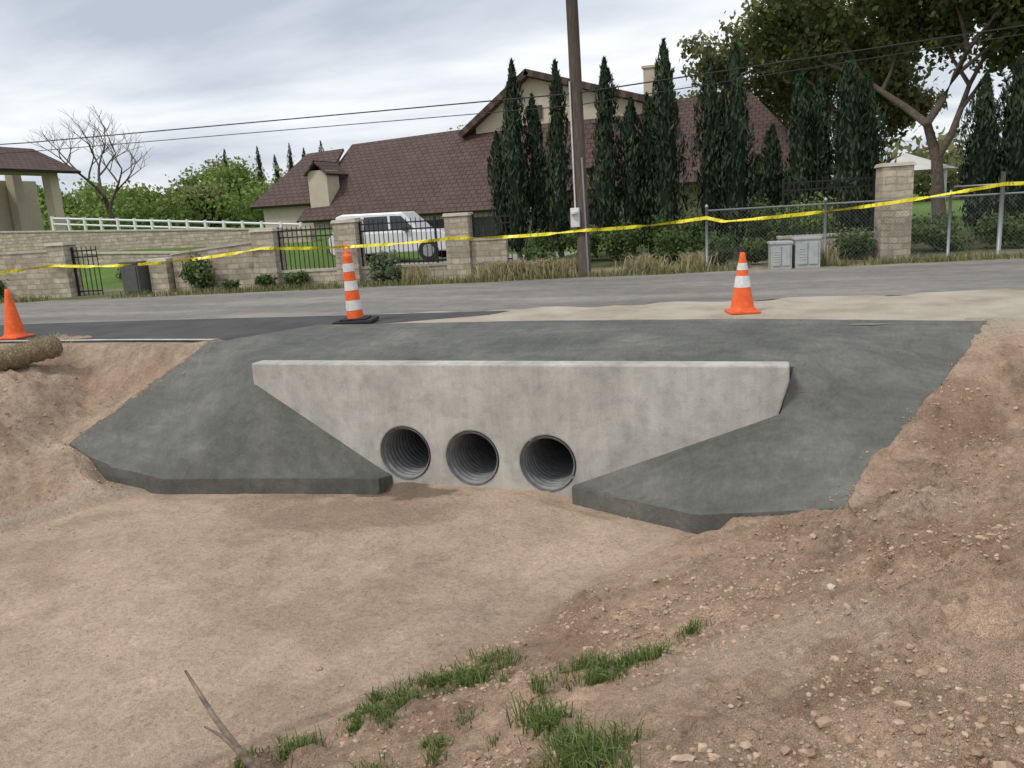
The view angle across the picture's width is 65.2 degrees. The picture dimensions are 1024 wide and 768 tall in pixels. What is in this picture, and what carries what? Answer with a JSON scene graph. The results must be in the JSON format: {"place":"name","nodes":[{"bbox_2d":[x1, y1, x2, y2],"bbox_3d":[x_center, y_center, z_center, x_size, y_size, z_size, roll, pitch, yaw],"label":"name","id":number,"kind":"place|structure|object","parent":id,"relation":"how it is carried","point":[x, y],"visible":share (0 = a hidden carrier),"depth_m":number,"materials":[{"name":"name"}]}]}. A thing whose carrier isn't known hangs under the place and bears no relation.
{"place":"outdoors","nodes":[
{"label":"outdoors","id":0,"kind":"place"},
{"bbox_2d":[0,311,504,342],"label":"asphalt driveway","id":1,"kind":"structure","parent":0,"point":[224,329],"depth_m":12.61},
{"bbox_2d":[0,289,34,339],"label":"traffic cone","id":2,"kind":"object","parent":1,"relation":"on","point":[14,328],"visible":1,"depth_m":12.53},
{"bbox_2d":[332,244,378,324],"bbox_3d":[-2.406,-1.496,11.935,0.620,1.171,0.400,-4,13,8],"label":"channelizer cone","id":3,"kind":"object","parent":1,"relation":"on","point":[354,310],"visible":1,"depth_m":11.88,"materials":[{"name":"plastic"}]},
{"bbox_2d":[228,614,711,767],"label":"grass","id":4,"kind":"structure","parent":0,"point":[579,749],"depth_m":4.13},
{"bbox_2d":[0,192,1023,767],"bbox_3d":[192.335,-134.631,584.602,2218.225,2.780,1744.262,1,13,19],"label":"ground","id":5,"kind":"structure","parent":0,"point":[200,560],"depth_m":5.79,"materials":[{"name":"soil"}]},
{"bbox_2d":[0,252,54,299],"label":"masonry","id":6,"kind":"object","parent":5,"relation":"on","point":[36,282],"visible":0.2,"depth_m":21.43,"materials":[{"name":"stone"}]},
{"bbox_2d":[0,332,76,371],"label":"straw wattle","id":7,"kind":"object","parent":5,"relation":"on","point":[20,355],"visible":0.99,"depth_m":10.53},
{"bbox_2d":[0,147,80,230],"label":"stucco pavilion","id":8,"kind":"structure","parent":5,"relation":"on","point":[20,209],"depth_m":43.55,"materials":[{"name":"paint"}]},
{"bbox_2d":[36,184,91,229],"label":"leafy tree","id":9,"kind":"object","parent":5,"relation":"on","point":[42,195],"visible":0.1,"depth_m":62.35,"materials":[{"name":"green plant"}]},
{"bbox_2d":[46,245,83,297],"bbox_3d":[-11.925,-2.916,21.394,0.500,1.550,0.500,-1,12,10],"label":"masonry","id":10,"kind":"object","parent":5,"relation":"on","point":[64,282],"visible":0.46,"depth_m":21.17,"materials":[{"name":"stone"}]},
{"bbox_2d":[70,246,103,295],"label":"iron gate","id":11,"kind":"structure","parent":5,"relation":"on","point":[75,269],"depth_m":21.26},
{"bbox_2d":[22,105,152,229],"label":"bare tree","id":12,"kind":"object","parent":5,"relation":"on","point":[108,205],"visible":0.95,"depth_m":46.59,"materials":[{"name":"brown plant"}]},
{"bbox_2d":[80,254,171,264],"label":"masonry","id":13,"kind":"object","parent":5,"relation":"on","point":[108,259],"visible":0.07,"depth_m":28.24,"materials":[{"name":"stone"}]},
{"bbox_2d":[118,261,151,294],"bbox_3d":[-9.758,-2.708,20.787,0.600,0.945,0.450,1,13,19],"label":"utility box","id":14,"kind":"object","parent":5,"relation":"on","point":[135,277],"visible":0.75,"depth_m":20.59,"materials":[{"name":"metal"}]},
{"bbox_2d":[111,181,174,224],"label":"leafy tree","id":15,"kind":"object","parent":5,"relation":"on","point":[146,196],"visible":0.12,"depth_m":58.29,"materials":[{"name":"green plant"}]},
{"bbox_2d":[0,229,316,251],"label":"masonry","id":16,"kind":"object","parent":5,"relation":"on","point":[100,241],"visible":0.22,"depth_m":32.97,"materials":[{"name":"stone"}]},
{"bbox_2d":[0,227,316,232],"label":"cap","id":17,"kind":"object","parent":16,"relation":"on","point":[149,230],"visible":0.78,"depth_m":32.63,"materials":[{"name":"stone"}]},
{"bbox_2d":[149,261,176,292],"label":"masonry","id":18,"kind":"object","parent":5,"relation":"on","point":[162,276],"visible":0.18,"depth_m":20.70,"materials":[{"name":"stone"}]},
{"bbox_2d":[50,216,302,230],"bbox_3d":[-15.886,-7.118,37.242,14.110,2.100,0.110,1,13,19],"label":"white rail fence","id":19,"kind":"object","parent":5,"relation":"on","point":[151,221],"visible":0.49,"depth_m":37.48,"materials":[{"name":"paint"}]},
{"bbox_2d":[37,160,339,230],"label":"hedge","id":20,"kind":"object","parent":5,"relation":"on","point":[155,210],"visible":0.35,"depth_m":52.81,"materials":[{"name":"green plant"}]},
{"bbox_2d":[161,181,235,226],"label":"leafy tree","id":21,"kind":"object","parent":5,"relation":"on","point":[203,198],"visible":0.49,"depth_m":55.31,"materials":[{"name":"green plant"}]},
{"bbox_2d":[177,250,219,290],"bbox_3d":[-8.004,-2.854,20.393,1.196,1.104,0.862,6,16,39],"label":"bush","id":22,"kind":"object","parent":5,"relation":"on","point":[196,273],"visible":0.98,"depth_m":20.22,"materials":[{"name":"green plant"}]},
{"bbox_2d":[172,162,224,190],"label":"leafy tree","id":23,"kind":"object","parent":5,"relation":"on","point":[194,179],"visible":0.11,"depth_m":71.11,"materials":[{"name":"green plant"}]},
{"bbox_2d":[172,243,256,291],"bbox_3d":[-7.558,-2.881,20.736,2.427,1.450,0.300,-1,12,10],"label":"masonry","id":24,"kind":"object","parent":5,"relation":"on","point":[240,267],"visible":0.5,"depth_m":20.51,"materials":[{"name":"stone"}]},
{"bbox_2d":[204,156,268,225],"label":"leafy tree","id":25,"kind":"object","parent":5,"relation":"on","point":[225,173],"visible":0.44,"depth_m":63.88,"materials":[{"name":"green plant"}]},
{"bbox_2d":[184,670,292,767],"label":"fallen branch","id":26,"kind":"object","parent":5,"relation":"on","point":[228,739],"visible":1,"depth_m":4.07,"materials":[{"name":"brown wood"}]},
{"bbox_2d":[250,231,285,286],"bbox_3d":[-6.175,-3.081,20.448,0.600,1.600,0.600,-1,12,10],"label":"masonry","id":27,"kind":"object","parent":5,"relation":"on","point":[267,262],"visible":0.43,"depth_m":20.14,"materials":[{"name":"stone"}]},
{"bbox_2d":[282,270,311,287],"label":"bush","id":28,"kind":"object","parent":5,"relation":"on","point":[297,278],"visible":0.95,"depth_m":19.83,"materials":[{"name":"green plant"}]},
{"bbox_2d":[263,170,339,227],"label":"side wing walls","id":29,"kind":"structure","parent":5,"relation":"on","point":[323,188],"depth_m":41.35,"materials":[{"name":"paint"}]},
{"bbox_2d":[249,148,343,208],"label":"side roof","id":30,"kind":"structure","parent":29,"relation":"on","point":[290,188],"depth_m":42.84,"materials":[{"name":"tile"}]},
{"bbox_2d":[312,160,348,175],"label":"dormer roof","id":31,"kind":"structure","parent":29,"relation":"on","point":[323,166],"depth_m":41.40,"materials":[{"name":"tile"}]},
{"bbox_2d":[332,222,366,284],"bbox_3d":[-4.039,-3.175,20.051,0.580,1.700,0.580,-1,12,10],"label":"masonry","id":32,"kind":"object","parent":5,"relation":"on","point":[346,233],"visible":0.52,"depth_m":19.73,"materials":[{"name":"stone"}]},
{"bbox_2d":[280,265,474,286],"bbox_3d":[-3.256,-2.580,20.047,5.258,0.650,0.280,-1,12,10],"label":"masonry","id":33,"kind":"object","parent":5,"relation":"on","point":[324,277],"visible":0.07,"depth_m":20.06,"materials":[{"name":"stone"}]},
{"bbox_2d":[276,224,333,269],"bbox_3d":[-5.151,-3.332,20.212,1.552,1.350,0.050,-1,12,10],"label":"iron fence","id":34,"kind":"object","parent":33,"relation":"on","point":[306,236],"visible":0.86,"depth_m":20.18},
{"bbox_2d":[279,261,482,272],"bbox_3d":[-3.277,-2.927,19.972,5.288,0.058,0.336,-1,12,10],"label":"cap","id":35,"kind":"object","parent":33,"relation":"on","point":[363,267],"visible":0.5,"depth_m":19.90,"materials":[{"name":"stone"}]},
{"bbox_2d":[358,215,446,266],"bbox_3d":[-2.691,-3.408,19.762,2.209,1.400,0.050,-1,12,10],"label":"iron fence","id":36,"kind":"object","parent":33,"relation":"on","point":[434,220],"visible":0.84,"depth_m":19.69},
{"bbox_2d":[363,246,406,284],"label":"bush","id":37,"kind":"object","parent":5,"relation":"on","point":[383,266],"visible":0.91,"depth_m":19.02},
{"bbox_2d":[328,211,446,260],"bbox_3d":[-4.169,-5.307,28.772,4.580,1.740,2.030,-1,12,13],"label":"parked car","id":38,"kind":"object","parent":5,"relation":"on","point":[380,217],"visible":0.35,"depth_m":27.94,"materials":[{"name":"white paint"}]},
{"bbox_2d":[314,207,549,243],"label":"front wing walls","id":39,"kind":"structure","parent":5,"relation":"on","point":[317,224],"depth_m":39.12,"materials":[{"name":"paint"}]},
{"bbox_2d":[444,215,472,279],"bbox_3d":[-1.253,-3.232,19.548,0.580,1.700,0.580,-1,12,10],"label":"masonry","id":40,"kind":"object","parent":5,"relation":"on","point":[459,252],"visible":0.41,"depth_m":19.25,"materials":[{"name":"stone"}]},
{"bbox_2d":[471,239,508,276],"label":"masonry","id":41,"kind":"object","parent":5,"relation":"on","point":[491,250],"visible":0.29,"depth_m":19.29,"materials":[{"name":"stone"}]},
{"bbox_2d":[471,211,512,259],"bbox_3d":[-0.473,-3.507,19.370,0.945,1.300,0.050,-1,12,10],"label":"iron fence","id":42,"kind":"object","parent":41,"relation":"on","point":[483,223],"visible":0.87,"depth_m":19.30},
{"bbox_2d":[485,130,512,251],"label":"cypress tree","id":43,"kind":"object","parent":5,"relation":"on","point":[496,200],"visible":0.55,"depth_m":24.82,"materials":[{"name":"green plant"}]},
{"bbox_2d":[0,250,1023,303],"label":"grass verge","id":44,"kind":"object","parent":5,"relation":"on","point":[530,276],"depth_m":18.11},
{"bbox_2d":[0,330,1023,767],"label":"loose rocks","id":45,"kind":"object","parent":5,"relation":"on","point":[784,750],"visible":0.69,"depth_m":4.25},
{"bbox_2d":[493,58,533,260],"bbox_3d":[0.056,-6.720,24.435,1.280,6.118,1.258,6,15,38],"label":"cypress tree","id":46,"kind":"object","parent":5,"relation":"on","point":[516,171],"visible":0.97,"depth_m":24.17,"materials":[{"name":"green plant"}]},
{"bbox_2d":[252,360,789,497],"bbox_3d":[1.214,-0.348,13.009,6.150,1.710,9.000,1,13,19],"label":"culvert headwall","id":47,"kind":"object","parent":5,"relation":"on","point":[469,423],"visible":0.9,"depth_m":8.78,"materials":[{"name":"concrete"}]},
{"bbox_2d":[69,319,986,533],"bbox_3d":[-0.101,0.376,9.291,10.500,1.720,3.657,1,13,19],"label":"concrete apron","id":48,"kind":"object","parent":5,"relation":"on","point":[214,420],"visible":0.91,"depth_m":9.19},
{"bbox_2d":[77,122,998,229],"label":"background trees","id":49,"kind":"object","parent":5,"relation":"on","point":[949,159],"visible":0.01,"depth_m":90.72,"materials":[{"name":"green plant"}]},
{"bbox_2d":[523,93,553,240],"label":"cypress tree","id":50,"kind":"object","parent":5,"relation":"on","point":[537,161],"visible":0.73,"depth_m":24.49,"materials":[{"name":"green plant"}]},
{"bbox_2d":[522,247,556,263],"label":"bush","id":51,"kind":"object","parent":5,"relation":"on","point":[535,254],"visible":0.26,"depth_m":19.46,"materials":[{"name":"green plant"}]},
{"bbox_2d":[519,229,563,258],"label":"bush","id":52,"kind":"object","parent":5,"relation":"on","point":[540,242],"visible":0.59,"depth_m":23.68,"materials":[{"name":"green plant"}]},
{"bbox_2d":[538,59,573,259],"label":"cypress tree","id":53,"kind":"object","parent":5,"relation":"on","point":[559,204],"visible":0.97,"depth_m":23.77,"materials":[{"name":"green plant"}]},
{"bbox_2d":[566,0,590,276],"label":"utility pole","id":54,"kind":"object","parent":5,"relation":"on","point":[579,215],"visible":1,"depth_m":17.51,"materials":[{"name":"brown wood"}]},
{"bbox_2d":[0,181,1023,273],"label":"caution tape","id":55,"kind":"object","parent":54,"relation":"attached to","point":[596,229],"visible":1,"depth_m":18.11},
{"bbox_2d":[0,25,1023,144],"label":"power line","id":56,"kind":"object","parent":54,"relation":"attached to","point":[544,95],"visible":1,"depth_m":17.44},
{"bbox_2d":[0,34,1023,153],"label":"power line","id":57,"kind":"object","parent":54,"relation":"attached to","point":[546,107],"visible":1,"depth_m":17.49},
{"bbox_2d":[558,226,604,261],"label":"bush","id":58,"kind":"object","parent":5,"relation":"on","point":[572,240],"visible":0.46,"depth_m":23.02,"materials":[{"name":"green plant"}]},
{"bbox_2d":[586,56,623,258],"bbox_3d":[2.730,-6.537,23.461,1.253,5.857,1.324,-4,12,-2],"label":"cypress tree","id":59,"kind":"object","parent":5,"relation":"on","point":[605,200],"visible":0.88,"depth_m":23.23,"materials":[{"name":"green plant"}]},
{"bbox_2d":[392,243,848,284],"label":"tall dry grass","id":60,"kind":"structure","parent":5,"relation":"on","point":[537,266],"depth_m":18.28,"materials":[{"name":"plant"}]},
{"bbox_2d":[597,220,643,260],"bbox_3d":[3.067,-4.015,22.700,1.289,1.311,1.455,1,13,19],"label":"bush","id":61,"kind":"object","parent":5,"relation":"on","point":[613,242],"visible":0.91,"depth_m":22.57,"materials":[{"name":"green plant"}]},
{"bbox_2d":[613,97,650,256],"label":"cypress tree","id":62,"kind":"object","parent":5,"relation":"on","point":[630,181],"visible":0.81,"depth_m":23.39,"materials":[{"name":"green plant"}]},
{"bbox_2d":[636,92,658,255],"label":"cypress tree","id":63,"kind":"object","parent":5,"relation":"on","point":[648,175],"visible":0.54,"depth_m":23.45,"materials":[{"name":"green plant"}]},
{"bbox_2d":[526,182,786,238],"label":"walls","id":64,"kind":"structure","parent":5,"relation":"on","point":[693,196],"depth_m":39.26,"materials":[{"name":"paint"}]},
{"bbox_2d":[639,214,679,256],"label":"bush","id":65,"kind":"object","parent":5,"relation":"on","point":[655,231],"visible":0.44,"depth_m":22.56,"materials":[{"name":"green plant"}]},
{"bbox_2d":[645,37,693,231],"bbox_3d":[4.539,-6.668,22.848,1.351,6.159,1.332,1,13,19],"label":"cypress tree","id":66,"kind":"object","parent":5,"relation":"on","point":[667,199],"visible":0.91,"depth_m":22.64,"materials":[{"name":"green plant"}]},
{"bbox_2d":[648,219,697,263],"bbox_3d":[4.139,-3.538,20.339,1.121,1.302,1.420,-12,15,-35],"label":"bush","id":67,"kind":"object","parent":5,"relation":"on","point":[676,242],"visible":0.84,"depth_m":20.21,"materials":[{"name":"green plant"}]},
{"bbox_2d":[675,201,711,253],"bbox_3d":[4.874,-4.124,21.663,1.076,1.606,1.229,1,13,19],"label":"bush","id":68,"kind":"object","parent":5,"relation":"on","point":[695,230],"visible":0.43,"depth_m":21.49,"materials":[{"name":"green plant"}]},
{"bbox_2d":[380,289,1023,324],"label":"gravel shoulder","id":69,"kind":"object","parent":5,"relation":"on","point":[961,305],"visible":0.81,"depth_m":10.93},
{"bbox_2d":[724,252,760,314],"bbox_3d":[3.066,-1.350,10.649,0.395,0.798,0.395,-3,12,2],"label":"traffic cone","id":70,"kind":"object","parent":69,"relation":"on","point":[742,302],"visible":1,"depth_m":10.57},
{"bbox_2d":[685,56,726,242],"bbox_3d":[5.676,-6.385,22.653,1.359,5.555,1.426,-12,15,-35],"label":"cypress tree","id":71,"kind":"object","parent":5,"relation":"on","point":[709,174],"visible":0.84,"depth_m":22.51,"materials":[{"name":"green plant"}]},
{"bbox_2d":[696,225,741,265],"bbox_3d":[4.780,-3.150,18.691,0.963,1.061,0.984,4,14,32],"label":"bush","id":72,"kind":"object","parent":5,"relation":"on","point":[723,243],"visible":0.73,"depth_m":18.46,"materials":[{"name":"green plant"}]},
{"bbox_2d":[708,42,768,253],"bbox_3d":[6.221,-6.477,22.287,1.366,5.824,1.526,-9,13,-24],"label":"cypress tree","id":73,"kind":"object","parent":5,"relation":"on","point":[736,163],"visible":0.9,"depth_m":22.07,"materials":[{"name":"green plant"}]},
{"bbox_2d":[674,27,836,134],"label":"oak tree","id":74,"kind":"object","parent":5,"relation":"on","point":[780,97],"visible":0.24,"depth_m":43.72,"materials":[{"name":"green plant"}]},
{"bbox_2d":[740,237,770,263],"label":"bush","id":75,"kind":"object","parent":5,"relation":"on","point":[759,248],"visible":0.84,"depth_m":18.31,"materials":[{"name":"green plant"}]},
{"bbox_2d":[746,153,779,240],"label":"cypress tree","id":76,"kind":"object","parent":5,"relation":"on","point":[761,177],"visible":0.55,"depth_m":22.14,"materials":[{"name":"green plant"}]},
{"bbox_2d":[734,193,796,247],"bbox_3d":[6.613,-4.055,20.655,1.767,1.987,1.552,1,13,19],"label":"bush","id":77,"kind":"object","parent":5,"relation":"on","point":[765,235],"visible":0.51,"depth_m":20.54,"materials":[{"name":"green plant"}]},
{"bbox_2d":[759,123,789,226],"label":"cypress tree","id":78,"kind":"object","parent":5,"relation":"on","point":[774,160],"visible":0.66,"depth_m":22.37,"materials":[{"name":"green plant"}]},
{"bbox_2d":[767,240,792,268],"bbox_3d":[5.770,-2.773,17.230,0.470,0.595,0.506,-1,12,10],"label":"electrical cabinet","id":79,"kind":"object","parent":5,"relation":"on","point":[779,254],"visible":0.98,"depth_m":17.01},
{"bbox_2d":[777,68,823,230],"bbox_3d":[7.846,-6.042,21.897,1.305,4.950,1.340,-12,15,-34],"label":"cypress tree","id":80,"kind":"object","parent":5,"relation":"on","point":[801,150],"visible":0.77,"depth_m":21.50,"materials":[{"name":"green plant"}]},
{"bbox_2d":[791,236,821,267],"bbox_3d":[6.295,-2.818,17.127,0.550,0.665,0.506,-1,12,10],"label":"electrical cabinet","id":81,"kind":"object","parent":5,"relation":"on","point":[805,251],"visible":0.98,"depth_m":16.91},
{"bbox_2d":[769,190,843,239],"bbox_3d":[7.352,-4.013,20.356,1.990,1.726,2.338,1,13,19],"label":"bush","id":82,"kind":"object","parent":5,"relation":"on","point":[802,219],"visible":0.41,"depth_m":19.98,"materials":[{"name":"green plant"}]},
{"bbox_2d":[802,72,836,233],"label":"cypress tree","id":83,"kind":"object","parent":5,"relation":"on","point":[820,97],"visible":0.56,"depth_m":21.55,"materials":[{"name":"green plant"}]},
{"bbox_2d":[777,234,873,259],"bbox_3d":[7.266,-3.001,18.615,2.073,0.850,0.300,-1,12,10],"label":"masonry","id":84,"kind":"object","parent":5,"relation":"on","point":[866,254],"visible":0.14,"depth_m":18.37,"materials":[{"name":"stone"}]},
{"bbox_2d":[776,231,873,238],"bbox_3d":[7.239,-3.447,18.520,2.103,0.058,0.360,-1,12,10],"label":"cap","id":85,"kind":"object","parent":84,"relation":"on","point":[787,237],"visible":0.36,"depth_m":18.46,"materials":[{"name":"stone"}]},
{"bbox_2d":[781,173,875,235],"bbox_3d":[7.252,-4.081,18.375,2.022,1.400,0.050,-1,12,10],"label":"iron fence","id":86,"kind":"object","parent":85,"relation":"on","point":[833,188],"visible":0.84,"depth_m":18.34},
{"bbox_2d":[718,0,951,150],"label":"oak tree","id":87,"kind":"object","parent":5,"relation":"on","point":[915,95],"visible":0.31,"depth_m":36.26,"materials":[{"name":"green plant"}]},
{"bbox_2d":[827,225,876,259],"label":"bush","id":88,"kind":"object","parent":5,"relation":"on","point":[853,241],"visible":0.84,"depth_m":17.92,"materials":[{"name":"green plant"}]},
{"bbox_2d":[825,50,884,232],"bbox_3d":[9.059,-6.166,21.397,1.728,5.261,1.648,1,13,19],"label":"cypress tree","id":89,"kind":"object","parent":5,"relation":"on","point":[847,139],"visible":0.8,"depth_m":21.06,"materials":[{"name":"green plant"}]},
{"bbox_2d":[705,190,1023,267],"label":"chain link fence","id":90,"kind":"object","parent":5,"relation":"on","point":[825,204],"visible":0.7,"depth_m":17.22,"materials":[{"name":"metal"}]},
{"bbox_2d":[721,0,1023,226],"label":"oak tree","id":91,"kind":"object","parent":5,"relation":"on","point":[905,21],"visible":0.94,"depth_m":30.26,"materials":[{"name":"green plant"}]},
{"bbox_2d":[857,70,896,231],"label":"cypress tree","id":92,"kind":"object","parent":5,"relation":"on","point":[868,89],"visible":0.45,"depth_m":21.22,"materials":[{"name":"green plant"}]},
{"bbox_2d":[873,165,913,260],"bbox_3d":[8.401,-3.657,17.651,0.620,2.200,0.620,-1,12,10],"label":"masonry","id":93,"kind":"object","parent":5,"relation":"on","point":[895,182],"visible":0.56,"depth_m":17.36,"materials":[{"name":"stone"}]},
{"bbox_2d":[890,153,955,221],"bbox_3d":[15.642,-7.682,31.835,3.000,2.900,3.000,1,13,19],"label":"garden gazebo","id":94,"kind":"object","parent":5,"relation":"on","point":[923,164],"visible":0.17,"depth_m":30.67,"materials":[{"name":"white paint"}]},
{"bbox_2d":[911,211,973,251],"bbox_3d":[10.172,-3.609,19.451,1.866,1.136,1.805,1,13,19],"label":"bush","id":95,"kind":"object","parent":5,"relation":"on","point":[920,233],"visible":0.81,"depth_m":19.19,"materials":[{"name":"green plant"}]},
{"bbox_2d":[954,171,1005,254],"bbox_3d":[9.772,-3.430,16.807,0.943,1.950,0.090,1,13,19],"label":"fence post","id":96,"kind":"object","parent":5,"relation":"on","point":[1000,213],"visible":0.79,"depth_m":16.63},
{"bbox_2d":[953,71,1015,243],"bbox_3d":[12.256,-5.827,20.839,1.500,4.461,1.453,1,13,19],"label":"cypress tree","id":97,"kind":"object","parent":5,"relation":"on","point":[980,160],"visible":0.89,"depth_m":20.52,"materials":[{"name":"green plant"}]},
{"bbox_2d":[967,210,1023,247],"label":"bush","id":98,"kind":"object","parent":5,"relation":"on","point":[1007,228],"visible":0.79,"depth_m":18.77,"materials":[{"name":"green plant"}]},
{"bbox_2d":[986,55,1023,241],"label":"cypress tree","id":99,"kind":"object","parent":5,"relation":"on","point":[1012,130],"visible":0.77,"depth_m":20.25,"materials":[{"name":"green plant"}]},
{"bbox_2d":[0,259,1023,324],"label":"road","id":100,"kind":"structure","parent":0,"point":[896,279],"depth_m":14.91,"materials":[{"name":"asphalt"}]},
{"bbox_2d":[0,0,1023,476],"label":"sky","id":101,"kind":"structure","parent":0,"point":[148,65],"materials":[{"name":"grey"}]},
{"bbox_2d":[427,107,597,236],"bbox_3d":[1.818,-10.387,38.871,21.650,6.450,4.260,1,13,19],"label":"window glass","id":102,"kind":"object","parent":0,"point":[486,226],"visible":0.11,"depth_m":38.42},
{"bbox_2d":[476,78,642,201],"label":"gable wall","id":103,"kind":"structure","parent":0,"point":[492,122],"depth_m":40.25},
{"bbox_2d":[458,69,532,137],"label":"gable roof","id":104,"kind":"structure","parent":103,"relation":"on","point":[473,124],"depth_m":40.79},
{"bbox_2d":[501,107,658,171],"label":"gable skirt roof","id":105,"kind":"structure","parent":103,"relation":"attached to","point":[588,132],"depth_m":39.21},
{"bbox_2d":[525,69,659,104],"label":"gable roof","id":106,"kind":"structure","parent":103,"relation":"on","point":[546,77],"depth_m":39.08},
{"bbox_2d":[641,64,659,95],"bbox_3d":[7.053,-14.709,40.240,0.900,2.410,0.850,1,13,19],"label":"chimney","id":107,"kind":"object","parent":106,"relation":"on","point":[648,71],"visible":0.45,"depth_m":39.82,"materials":[{"name":"paint"}]},
{"bbox_2d":[530,92,791,193],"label":"front roof","id":108,"kind":"structure","parent":106,"relation":"attached to","point":[762,117],"depth_m":38.25,"materials":[{"name":"tile"}]},
{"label":"back roof","id":109,"kind":"object","parent":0,"visible":0},
{"bbox_2d":[296,130,542,222],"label":"front roof","id":110,"kind":"structure","parent":109,"relation":"attached to","point":[440,173],"depth_m":40.77,"materials":[{"name":"tile"}]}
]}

